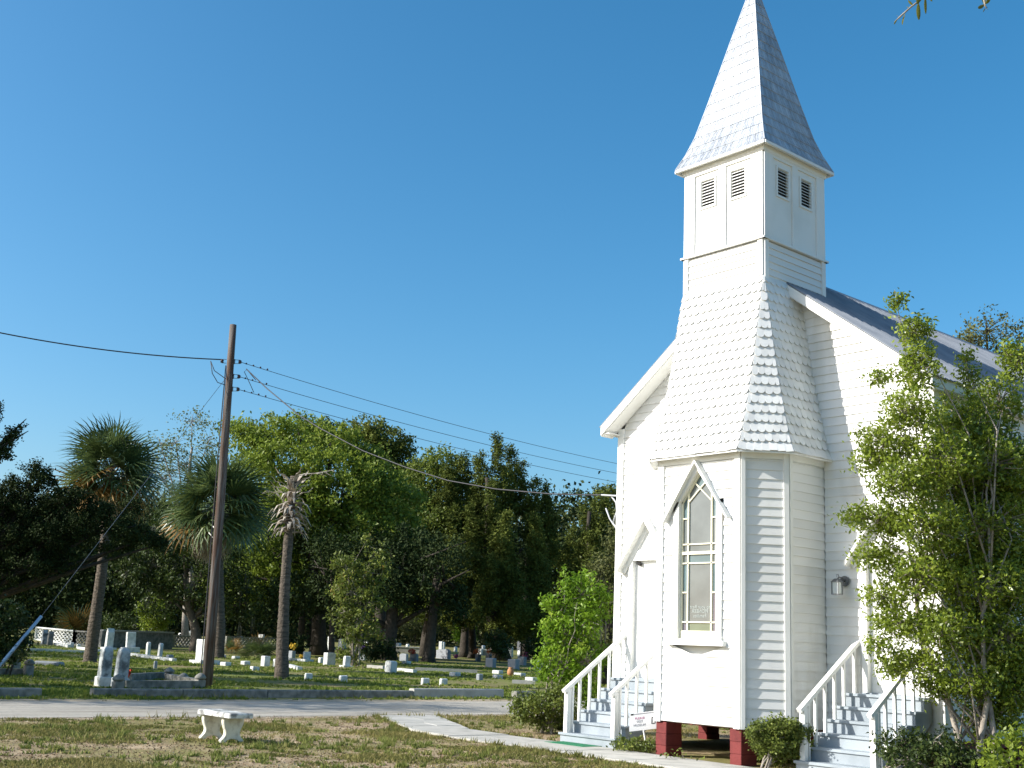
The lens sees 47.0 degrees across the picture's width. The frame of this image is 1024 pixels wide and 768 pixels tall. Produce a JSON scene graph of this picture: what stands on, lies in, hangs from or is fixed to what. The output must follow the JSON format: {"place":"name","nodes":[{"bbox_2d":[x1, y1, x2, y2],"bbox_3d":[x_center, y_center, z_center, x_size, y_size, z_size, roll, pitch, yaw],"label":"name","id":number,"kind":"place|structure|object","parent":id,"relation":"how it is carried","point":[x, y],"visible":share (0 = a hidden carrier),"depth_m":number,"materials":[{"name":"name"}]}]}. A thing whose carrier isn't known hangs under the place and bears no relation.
{"place":"outdoors","nodes":[
{"label":"outdoors","id":0,"kind":"place"},
{"bbox_2d":[0,699,585,719],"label":"sandy verge","id":1,"kind":"structure","parent":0,"point":[286,700],"depth_m":28.70,"materials":[{"name":"beige sand"}]},
{"bbox_2d":[1,691,592,717],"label":"verge grass","id":2,"kind":"structure","parent":1,"relation":"on","point":[319,698],"depth_m":29.89,"materials":[{"name":"green plant"}]},
{"bbox_2d":[0,701,586,717],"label":"shell road","id":3,"kind":"structure","parent":0,"point":[39,709],"depth_m":27.00,"materials":[{"name":"grey gravel"}]},
{"bbox_2d":[0,626,612,699],"bbox_3d":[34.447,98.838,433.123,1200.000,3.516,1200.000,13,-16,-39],"label":"cemetery ground","id":4,"kind":"structure","parent":0,"point":[452,661],"depth_m":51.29,"materials":[{"name":"green plant"}]},
{"bbox_2d":[0,668,22,675],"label":"plot coping","id":5,"kind":"object","parent":4,"relation":"on","point":[14,671],"visible":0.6,"depth_m":37.00,"materials":[{"name":"stone"}]},
{"bbox_2d":[0,399,28,463],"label":"pine tree","id":6,"kind":"object","parent":4,"relation":"on","point":[7,441],"visible":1,"depth_m":40.33,"materials":[{"name":"green plant"}]},
{"bbox_2d":[4,632,30,675],"bbox_3d":[-15.736,8.553,36.897,1.056,1.557,1.241,13,-16,-39],"label":"shrub","id":7,"kind":"object","parent":4,"relation":"on","point":[18,661],"visible":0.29,"depth_m":36.79,"materials":[{"name":"green plant"}]},
{"bbox_2d":[0,594,38,669],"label":"shrub","id":8,"kind":"object","parent":4,"relation":"on","point":[7,627],"visible":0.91,"depth_m":32.05,"materials":[{"name":"green plant"}]},
{"bbox_2d":[0,687,41,696],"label":"concrete kerb","id":9,"kind":"structure","parent":4,"relation":"on","point":[22,692],"depth_m":27.63,"materials":[{"name":"grey concrete"}]},
{"bbox_2d":[23,659,34,675],"bbox_3d":[-15.244,8.968,37.159,0.340,0.590,0.340,13,-16,-39],"label":"coping post","id":10,"kind":"object","parent":4,"relation":"on","point":[28,668],"visible":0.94,"depth_m":37.07,"materials":[{"name":"stone"}]},
{"bbox_2d":[27,648,83,652],"bbox_3d":[-23.632,14.021,61.746,3.377,0.229,0.220,9,-14,-26],"label":"grave coping","id":11,"kind":"object","parent":4,"relation":"on","point":[46,650],"visible":0.43,"depth_m":61.52,"materials":[{"name":"white stone"}]},
{"bbox_2d":[34,627,78,644],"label":"openwork wall","id":12,"kind":"structure","parent":4,"relation":"on","point":[73,637],"depth_m":80.40,"materials":[{"name":"white concrete"}]},
{"bbox_2d":[52,600,105,640],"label":"saw palmetto","id":13,"kind":"object","parent":4,"relation":"on","point":[74,619],"visible":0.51,"depth_m":89.11,"materials":[{"name":"plant"}]},
{"bbox_2d":[74,630,86,645],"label":"openwork wall","id":14,"kind":"structure","parent":4,"relation":"on","point":[81,633],"depth_m":76.37,"materials":[{"name":"concrete"}]},
{"bbox_2d":[0,456,173,599],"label":"cedar tree","id":15,"kind":"object","parent":4,"relation":"on","point":[40,562],"visible":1,"depth_m":45.58,"materials":[{"name":"green plant"}]},
{"bbox_2d":[94,646,112,685],"bbox_3d":[-11.703,8.136,33.881,0.400,1.160,0.400,12,-16,-37],"label":"obelisk headstone","id":16,"kind":"object","parent":4,"relation":"on","point":[103,677],"visible":0.89,"depth_m":33.76,"materials":[{"name":"white stone"}]},
{"bbox_2d":[100,628,116,649],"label":"headstone","id":17,"kind":"object","parent":4,"relation":"on","point":[110,634],"visible":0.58,"depth_m":69.48,"materials":[{"name":"white stone"}]},
{"bbox_2d":[47,414,172,661],"bbox_3d":[-17.921,6.682,51.859,5.737,11.232,5.548,13,-16,-39],"label":"cabbage palm","id":18,"kind":"object","parent":4,"relation":"on","point":[118,450],"visible":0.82,"depth_m":51.72,"materials":[{"name":"green plant"}]},
{"bbox_2d":[111,674,124,687],"bbox_3d":[-10.815,8.200,32.343,0.340,0.470,0.340,13,-16,-39],"label":"coping post","id":19,"kind":"object","parent":4,"relation":"on","point":[118,680],"visible":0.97,"depth_m":32.25,"materials":[{"name":"stone"}]},
{"bbox_2d":[110,647,130,685],"bbox_3d":[-11.073,8.072,33.444,0.400,1.160,0.400,12,-13,-37],"label":"obelisk headstone","id":20,"kind":"object","parent":4,"relation":"on","point":[122,661],"visible":0.74,"depth_m":33.37,"materials":[{"name":"stone"}]},
{"bbox_2d":[103,609,146,630],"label":"shrub","id":21,"kind":"object","parent":4,"relation":"on","point":[130,624],"visible":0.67,"depth_m":82.56,"materials":[{"name":"green plant"}]},
{"bbox_2d":[121,632,139,652],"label":"headstone","id":22,"kind":"object","parent":4,"relation":"on","point":[131,641],"visible":0.83,"depth_m":67.16,"materials":[{"name":"white stone"}]},
{"bbox_2d":[98,629,174,648],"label":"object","id":23,"kind":"object","parent":4,"relation":"on","point":[154,638],"visible":0.68,"depth_m":76.61,"materials":[{"name":"concrete"}]},
{"bbox_2d":[90,688,182,696],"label":"concrete kerb","id":24,"kind":"structure","parent":4,"relation":"on","point":[142,692],"depth_m":29.46,"materials":[{"name":"grey concrete"}]},
{"bbox_2d":[128,672,164,679],"bbox_3d":[-11.903,9.566,38.468,0.240,0.288,2.501,0,-13,11],"label":"plot coping","id":25,"kind":"object","parent":4,"relation":"on","point":[144,676],"visible":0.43,"depth_m":38.16,"materials":[{"name":"concrete"}]},
{"bbox_2d":[131,595,175,631],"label":"shrub","id":26,"kind":"object","parent":4,"relation":"on","point":[155,624],"visible":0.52,"depth_m":79.88,"materials":[{"name":"green plant"}]},
{"bbox_2d":[130,653,176,661],"bbox_3d":[-17.902,13.594,58.514,0.220,0.254,7.646,10,-15,-31],"label":"grave coping","id":27,"kind":"object","parent":4,"relation":"on","point":[155,657],"visible":0.62,"depth_m":57.87,"materials":[{"name":"white stone"}]},
{"bbox_2d":[124,680,198,687],"bbox_3d":[-10.119,8.700,34.030,0.240,0.278,2.366,-9,-17,43],"label":"plot coping","id":28,"kind":"object","parent":4,"relation":"on","point":[159,683],"visible":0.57,"depth_m":33.91,"materials":[{"name":"concrete"}]},
{"bbox_2d":[165,674,194,679],"bbox_3d":[-10.345,9.336,37.060,0.240,0.291,3.170,10,-15,-31],"label":"plot coping","id":29,"kind":"object","parent":4,"relation":"on","point":[171,676],"visible":0.29,"depth_m":37.43,"materials":[{"name":"concrete"}]},
{"bbox_2d":[0,487,360,641],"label":"understorey","id":30,"kind":"object","parent":4,"relation":"on","point":[36,600],"visible":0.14,"depth_m":104.60,"materials":[{"name":"green plant"}]},
{"bbox_2d":[145,405,219,644],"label":"birch like tree","id":31,"kind":"object","parent":4,"relation":"on","point":[185,628],"visible":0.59,"depth_m":96.47,"materials":[{"name":"green plant"}]},
{"bbox_2d":[172,635,201,647],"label":"openwork wall","id":32,"kind":"structure","parent":4,"relation":"on","point":[175,643],"depth_m":83.95,"materials":[{"name":"concrete"}]},
{"bbox_2d":[106,505,271,651],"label":"oak tree","id":33,"kind":"object","parent":4,"relation":"on","point":[168,582],"visible":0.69,"depth_m":74.43,"materials":[{"name":"green plant"}]},
{"bbox_2d":[195,673,205,687],"bbox_3d":[-9.249,8.815,34.934,0.340,0.490,0.340,13,-16,-39],"label":"coping post","id":34,"kind":"object","parent":4,"relation":"on","point":[200,677],"visible":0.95,"depth_m":34.84,"materials":[{"name":"stone"}]},
{"bbox_2d":[189,639,219,664],"bbox_3d":[-14.177,12.380,54.423,0.990,1.145,1.115,12,-17,-41],"label":"headstone","id":35,"kind":"object","parent":4,"relation":"on","point":[199,643],"visible":0.47,"depth_m":54.22,"materials":[{"name":"white stone"}]},
{"bbox_2d":[153,448,284,657],"bbox_3d":[-16.578,9.238,65.227,7.782,11.919,7.629,13,-16,-39],"label":"cabbage palm","id":36,"kind":"object","parent":4,"relation":"on","point":[190,515],"visible":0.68,"depth_m":64.88,"materials":[{"name":"green plant"}]},
{"bbox_2d":[200,324,241,687],"bbox_3d":[-9.119,3.757,36.592,0.746,11.584,0.323,0,-13,11],"label":"utility pole","id":37,"kind":"object","parent":4,"relation":"on","point":[210,634],"visible":0.98,"depth_m":36.35,"materials":[{"name":"brown wood"}]},
{"bbox_2d":[0,332,220,359],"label":"overhead cable","id":38,"kind":"object","parent":37,"relation":"attached to","point":[109,350],"visible":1,"depth_m":36.36,"materials":[{"name":"metal"}]},
{"bbox_2d":[0,381,223,667],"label":"guy wire","id":39,"kind":"object","parent":37,"relation":"attached to","point":[22,638],"visible":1,"depth_m":32.07,"materials":[{"name":"grey metal"}]},
{"bbox_2d":[239,389,613,481],"bbox_3d":[1.721,3.390,48.996,0.059,0.395,31.882,-8,-17,40],"label":"power wire","id":40,"kind":"object","parent":37,"relation":"attached to","point":[407,435],"visible":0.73,"depth_m":42.48,"materials":[{"name":"black rubber"}]},
{"bbox_2d":[241,377,613,472],"bbox_3d":[1.729,2.995,49.084,0.059,0.388,31.883,-8,-17,40],"label":"power wire","id":41,"kind":"object","parent":37,"relation":"attached to","point":[411,425],"visible":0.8,"depth_m":42.81,"materials":[{"name":"black rubber"}]},
{"bbox_2d":[241,362,616,463],"bbox_3d":[1.738,2.554,49.183,0.059,0.395,31.885,-8,-17,40],"label":"power wire","id":42,"kind":"object","parent":37,"relation":"attached to","point":[410,412],"visible":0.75,"depth_m":42.96,"materials":[{"name":"black rubber"}]},
{"bbox_2d":[182,689,266,697],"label":"concrete kerb","id":43,"kind":"structure","parent":4,"relation":"on","point":[259,693],"depth_m":31.01,"materials":[{"name":"grey concrete"}]},
{"bbox_2d":[224,635,242,652],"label":"bush","id":44,"kind":"object","parent":4,"relation":"on","point":[231,645],"visible":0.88,"depth_m":72.01,"materials":[{"name":"plant"}]},
{"bbox_2d":[225,636,276,648],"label":"openwork wall","id":45,"kind":"structure","parent":4,"relation":"on","point":[226,637],"depth_m":90.09,"materials":[{"name":"concrete"}]},
{"bbox_2d":[230,633,275,658],"bbox_3d":[-13.810,14.421,64.087,2.940,1.882,2.749,13,-16,-39],"label":"saw palmetto","id":46,"kind":"object","parent":4,"relation":"on","point":[258,647],"visible":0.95,"depth_m":63.99,"materials":[{"name":"green plant"}]},
{"bbox_2d":[271,627,311,654],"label":"shrub","id":47,"kind":"object","parent":4,"relation":"on","point":[299,641],"visible":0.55,"depth_m":73.85,"materials":[{"name":"green plant"}]},
{"bbox_2d":[245,414,348,645],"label":"oak tree","id":48,"kind":"object","parent":4,"relation":"on","point":[333,424],"visible":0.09,"depth_m":112.95,"materials":[{"name":"green plant"}]},
{"bbox_2d":[262,467,336,678],"bbox_3d":[-8.205,7.094,43.883,2.137,8.030,1.860,13,-16,-39],"label":"dead palm","id":49,"kind":"object","parent":4,"relation":"on","point":[291,520],"visible":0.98,"depth_m":43.81,"materials":[{"name":"plant"}]},
{"bbox_2d":[270,525,337,654],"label":"tree","id":50,"kind":"object","parent":4,"relation":"on","point":[301,627],"visible":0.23,"depth_m":80.02,"materials":[{"name":"green plant"}]},
{"bbox_2d":[1,471,616,643],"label":"dark woods","id":51,"kind":"object","parent":4,"relation":"on","point":[562,508],"depth_m":155.19,"materials":[{"name":"green plant"}]},
{"bbox_2d":[197,405,433,655],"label":"oak tree","id":52,"kind":"object","parent":4,"relation":"on","point":[356,479],"visible":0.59,"depth_m":80.21,"materials":[{"name":"green plant"}]},
{"bbox_2d":[26,596,611,652],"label":"hedge","id":53,"kind":"object","parent":4,"relation":"on","point":[445,634],"visible":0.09,"depth_m":165.22,"materials":[{"name":"green plant"}]},
{"bbox_2d":[323,652,335,664],"bbox_3d":[-9.403,14.176,60.682,0.500,0.652,0.396,14,-18,-38],"label":"headstone","id":54,"kind":"object","parent":4,"relation":"on","point":[329,658],"visible":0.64,"depth_m":60.53,"materials":[{"name":"white stone"}]},
{"bbox_2d":[294,518,381,652],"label":"tree","id":55,"kind":"object","parent":4,"relation":"on","point":[331,647],"visible":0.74,"depth_m":74.38,"materials":[{"name":"green plant"}]},
{"bbox_2d":[264,689,413,697],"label":"concrete kerb","id":56,"kind":"structure","parent":4,"relation":"on","point":[272,693],"depth_m":33.11,"materials":[{"name":"grey concrete"}]},
{"bbox_2d":[335,645,364,666],"bbox_3d":[-8.285,13.942,60.129,1.578,1.324,1.160,5,-13,-12],"label":"shrub","id":57,"kind":"object","parent":4,"relation":"on","point":[343,653],"visible":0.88,"depth_m":60.08,"materials":[{"name":"green plant"}]},
{"bbox_2d":[322,532,393,665],"bbox_3d":[-7.947,11.138,60.568,3.197,7.037,2.971,13,-16,-39],"label":"crape myrtle","id":58,"kind":"object","parent":4,"relation":"on","point":[360,615],"visible":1,"depth_m":60.45,"materials":[{"name":"green plant"}]},
{"bbox_2d":[256,519,473,660],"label":"oak tree","id":59,"kind":"object","parent":4,"relation":"on","point":[402,592],"visible":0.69,"depth_m":74.43,"materials":[{"name":"green plant"}]},
{"bbox_2d":[349,633,399,662],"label":"shrub","id":60,"kind":"object","parent":4,"relation":"on","point":[375,650],"visible":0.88,"depth_m":67.92,"materials":[{"name":"green plant"}]},
{"bbox_2d":[329,413,427,643],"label":"oak tree","id":61,"kind":"object","parent":4,"relation":"on","point":[400,447],"visible":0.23,"depth_m":102.26,"materials":[{"name":"green plant"}]},
{"bbox_2d":[385,661,396,671],"bbox_3d":[-5.639,13.163,54.847,0.350,0.541,0.548,14,-17,-34],"label":"headstone","id":62,"kind":"object","parent":4,"relation":"on","point":[390,666],"visible":0.91,"depth_m":54.67,"materials":[{"name":"white stone"}]},
{"bbox_2d":[396,646,419,652],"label":"tomb","id":63,"kind":"object","parent":4,"relation":"on","point":[403,649],"visible":0.18,"depth_m":100.88,"materials":[{"name":"stone"}]},
{"bbox_2d":[398,613,440,646],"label":"shrub","id":64,"kind":"object","parent":4,"relation":"on","point":[417,628],"visible":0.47,"depth_m":114.64,"materials":[{"name":"green plant"}]},
{"bbox_2d":[382,441,479,656],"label":"oak tree","id":65,"kind":"object","parent":4,"relation":"on","point":[430,464],"visible":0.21,"depth_m":91.25,"materials":[{"name":"green plant"}]},
{"bbox_2d":[388,523,479,662],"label":"tree","id":66,"kind":"object","parent":4,"relation":"on","point":[428,656],"visible":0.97,"depth_m":74.03,"materials":[{"name":"green plant"}]},
{"bbox_2d":[436,649,450,658],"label":"headstone","id":67,"kind":"object","parent":4,"relation":"on","point":[443,653],"visible":0.89,"depth_m":85.69,"materials":[{"name":"grey stone"}]},
{"bbox_2d":[415,667,476,672],"bbox_3d":[-3.274,14.252,58.542,3.089,0.203,0.220,3,-13,-4],"label":"grave coping","id":68,"kind":"object","parent":4,"relation":"on","point":[445,670],"visible":0.57,"depth_m":58.45,"materials":[{"name":"concrete"}]},
{"bbox_2d":[409,688,503,697],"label":"concrete kerb","id":69,"kind":"structure","parent":4,"relation":"on","point":[438,692],"depth_m":35.88,"materials":[{"name":"grey concrete"}]},
{"bbox_2d":[448,624,478,643],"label":"shrub","id":70,"kind":"object","parent":4,"relation":"on","point":[457,637],"visible":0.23,"depth_m":97.32,"materials":[{"name":"green plant"}]},
{"bbox_2d":[458,561,475,657],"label":"tree trunk","id":71,"kind":"object","parent":4,"relation":"on","point":[464,647],"visible":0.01,"depth_m":93.44,"materials":[{"name":"brown plant"}]},
{"bbox_2d":[466,550,483,657],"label":"tree trunk","id":72,"kind":"object","parent":4,"relation":"on","point":[472,640],"visible":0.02,"depth_m":91.53,"materials":[{"name":"brown plant"}]},
{"bbox_2d":[428,431,562,660],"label":"cedar tree","id":73,"kind":"object","parent":4,"relation":"on","point":[514,610],"visible":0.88,"depth_m":88.06,"materials":[{"name":"green plant"}]},
{"bbox_2d":[481,627,513,662],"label":"shrub","id":74,"kind":"object","parent":4,"relation":"on","point":[496,646],"visible":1,"depth_m":81.73,"materials":[{"name":"green plant"}]},
{"bbox_2d":[473,525,526,633],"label":"tree","id":75,"kind":"object","parent":4,"relation":"on","point":[519,550],"visible":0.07,"depth_m":91.85,"materials":[{"name":"green plant"}]},
{"bbox_2d":[508,659,519,669],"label":"headstone","id":76,"kind":"object","parent":4,"relation":"on","point":[514,664],"visible":0.77,"depth_m":66.45,"materials":[{"name":"grey stone"}]},
{"bbox_2d":[518,634,546,665],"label":"shrub","id":77,"kind":"object","parent":4,"relation":"on","point":[530,648],"visible":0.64,"depth_m":78.00,"materials":[{"name":"green plant"}]},
{"bbox_2d":[511,531,564,659],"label":"tree","id":78,"kind":"object","parent":4,"relation":"on","point":[521,647],"visible":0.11,"depth_m":95.62,"materials":[{"name":"green plant"}]},
{"bbox_2d":[548,481,616,659],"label":"cedar tree","id":79,"kind":"object","parent":4,"relation":"on","point":[590,537],"visible":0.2,"depth_m":97.30,"materials":[{"name":"green plant"}]},
{"bbox_2d":[572,509,615,684],"bbox_3d":[4.716,9.406,51.369,3.507,8.114,4.652,57,-55,-75],"label":"oak tree","id":80,"kind":"object","parent":4,"relation":"on","point":[603,570],"visible":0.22,"depth_m":51.02,"materials":[{"name":"green plant"}]},
{"bbox_2d":[0,714,1004,767],"bbox_3d":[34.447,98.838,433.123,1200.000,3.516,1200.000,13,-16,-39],"label":"churchyard ground","id":81,"kind":"structure","parent":0,"point":[714,750],"depth_m":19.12,"materials":[{"name":"plant"}]},
{"bbox_2d":[197,709,252,742],"bbox_3d":[-4.601,5.482,18.855,0.444,0.475,1.120,13,-16,-39],"label":"garden bench","id":82,"kind":"object","parent":81,"relation":"on","point":[231,722],"visible":0.91,"depth_m":18.73,"materials":[{"name":"white paint"}]},
{"bbox_2d":[0,712,792,767],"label":"weed tufts","id":83,"kind":"object","parent":81,"relation":"on","point":[385,741],"visible":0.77,"depth_m":18.29,"materials":[{"name":"green plant"}]},
{"bbox_2d":[502,682,581,733],"bbox_3d":[0.660,6.604,23.739,1.747,1.258,1.282,6,-13,-16],"label":"shrub","id":84,"kind":"object","parent":81,"relation":"on","point":[548,717],"visible":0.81,"depth_m":23.60,"materials":[{"name":"green plant"}]},
{"bbox_2d":[380,715,754,767],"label":"footpath","id":85,"kind":"structure","parent":81,"relation":"on","point":[434,724],"depth_m":20.63,"materials":[{"name":"concrete"}]},
{"bbox_2d":[546,741,601,746],"bbox_3d":[1.080,6.409,20.954,0.480,0.018,1.000,13,-16,-39],"label":"door mat","id":86,"kind":"object","parent":85,"relation":"on","point":[573,744],"depth_m":20.91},
{"bbox_2d":[528,564,613,728],"bbox_3d":[1.353,5.672,24.952,1.426,3.660,1.944,37,-36,-68],"label":"young tree","id":87,"kind":"object","parent":81,"relation":"on","point":[570,657],"visible":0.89,"depth_m":24.95,"materials":[{"name":"green plant"}]},
{"bbox_2d":[374,712,784,767],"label":"path edge grass","id":88,"kind":"structure","parent":81,"relation":"on","point":[578,754],"depth_m":21.30,"materials":[{"name":"green plant"}]},
{"bbox_2d":[558,634,654,748],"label":"wooden steps","id":89,"kind":"structure","parent":81,"relation":"on","point":[602,720],"depth_m":21.61,"materials":[{"name":"blue paint"}]},
{"bbox_2d":[606,733,656,752],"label":"weeds","id":90,"kind":"object","parent":81,"relation":"on","point":[637,746],"visible":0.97,"depth_m":20.05,"materials":[{"name":"green plant"}]},
{"bbox_2d":[629,711,656,741],"bbox_3d":[2.279,6.043,20.407,0.494,0.773,0.036,1,-13,8],"label":"yard sign","id":91,"kind":"object","parent":81,"relation":"on","point":[643,721],"visible":0.95,"depth_m":20.44,"materials":[{"name":"white plastic"}]},
{"bbox_2d":[739,711,816,767],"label":"shrub","id":92,"kind":"object","parent":81,"relation":"on","point":[779,740],"visible":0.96,"depth_m":17.79,"materials":[{"name":"green plant"}]},
{"bbox_2d":[599,0,1023,767],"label":"church","id":93,"kind":"structure","parent":81,"relation":"on","point":[743,408],"depth_m":20.22,"materials":[{"name":"white paint"}]},
{"bbox_2d":[246,369,616,528],"bbox_3d":[-2.372,1.359,31.238,1.944,5.816,16.801,13,-16,-39],"label":"service cable","id":94,"kind":"object","parent":93,"relation":"attached to","point":[612,522],"visible":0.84,"depth_m":30.27,"materials":[{"name":"metal"}]},
{"bbox_2d":[615,518,656,679],"bbox_3d":[2.596,4.127,22.644,0.300,3.090,1.480,13,-16,-39],"label":"doorway","id":95,"kind":"structure","parent":93,"relation":"in","point":[639,556],"depth_m":22.83,"materials":[{"name":"white paint"}]},
{"bbox_2d":[662,459,731,645],"bbox_3d":[3.131,2.819,19.860,0.235,3.105,1.432,13,-16,-39],"label":"gothic window","id":96,"kind":"structure","parent":93,"relation":"in","point":[697,583],"depth_m":19.89,"materials":[{"name":"white paint"}]},
{"bbox_2d":[831,574,849,594],"bbox_3d":[5.381,3.291,19.331,0.315,0.339,0.170,13,-16,-39],"label":"wall lantern","id":97,"kind":"object","parent":93,"relation":"attached to","point":[837,584],"depth_m":19.26,"materials":[{"name":"grey metal"}]},
{"bbox_2d":[842,503,920,696],"bbox_3d":[5.999,3.410,18.777,0.300,3.090,1.480,13,-16,-39],"label":"doorway","id":98,"kind":"structure","parent":93,"relation":"in","point":[870,686],"depth_m":18.88,"materials":[{"name":"white paint"}]},
{"bbox_2d":[793,640,932,767],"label":"wooden steps","id":99,"kind":"structure","parent":81,"relation":"on","point":[843,739],"depth_m":17.83,"materials":[{"name":"blue paint"}]},
{"bbox_2d":[827,287,1023,767],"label":"yaupon tree","id":100,"kind":"object","parent":81,"relation":"on","point":[979,469],"visible":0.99,"depth_m":17.09,"materials":[{"name":"green plant"}]},
{"bbox_2d":[866,721,986,767],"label":"shrub","id":101,"kind":"object","parent":81,"relation":"on","point":[946,750],"visible":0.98,"depth_m":16.07,"materials":[{"name":"green plant"}]},
{"bbox_2d":[953,304,1023,355],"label":"oak tree","id":102,"kind":"object","parent":81,"relation":"on","point":[974,340],"visible":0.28,"depth_m":47.51,"materials":[{"name":"green plant"}]},
{"bbox_2d":[971,721,1023,767],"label":"shrub","id":103,"kind":"object","parent":81,"relation":"on","point":[992,761],"visible":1,"depth_m":15.00,"materials":[{"name":"green plant"}]},
{"bbox_2d":[0,0,1023,645],"label":"sky","id":104,"kind":"structure","parent":0,"point":[464,213],"materials":[{"name":"blue"}]},
{"bbox_2d":[894,0,931,24],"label":"oak branch","id":105,"kind":"object","parent":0,"point":[918,12],"visible":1,"depth_m":7.75,"materials":[{"name":"green plant"}]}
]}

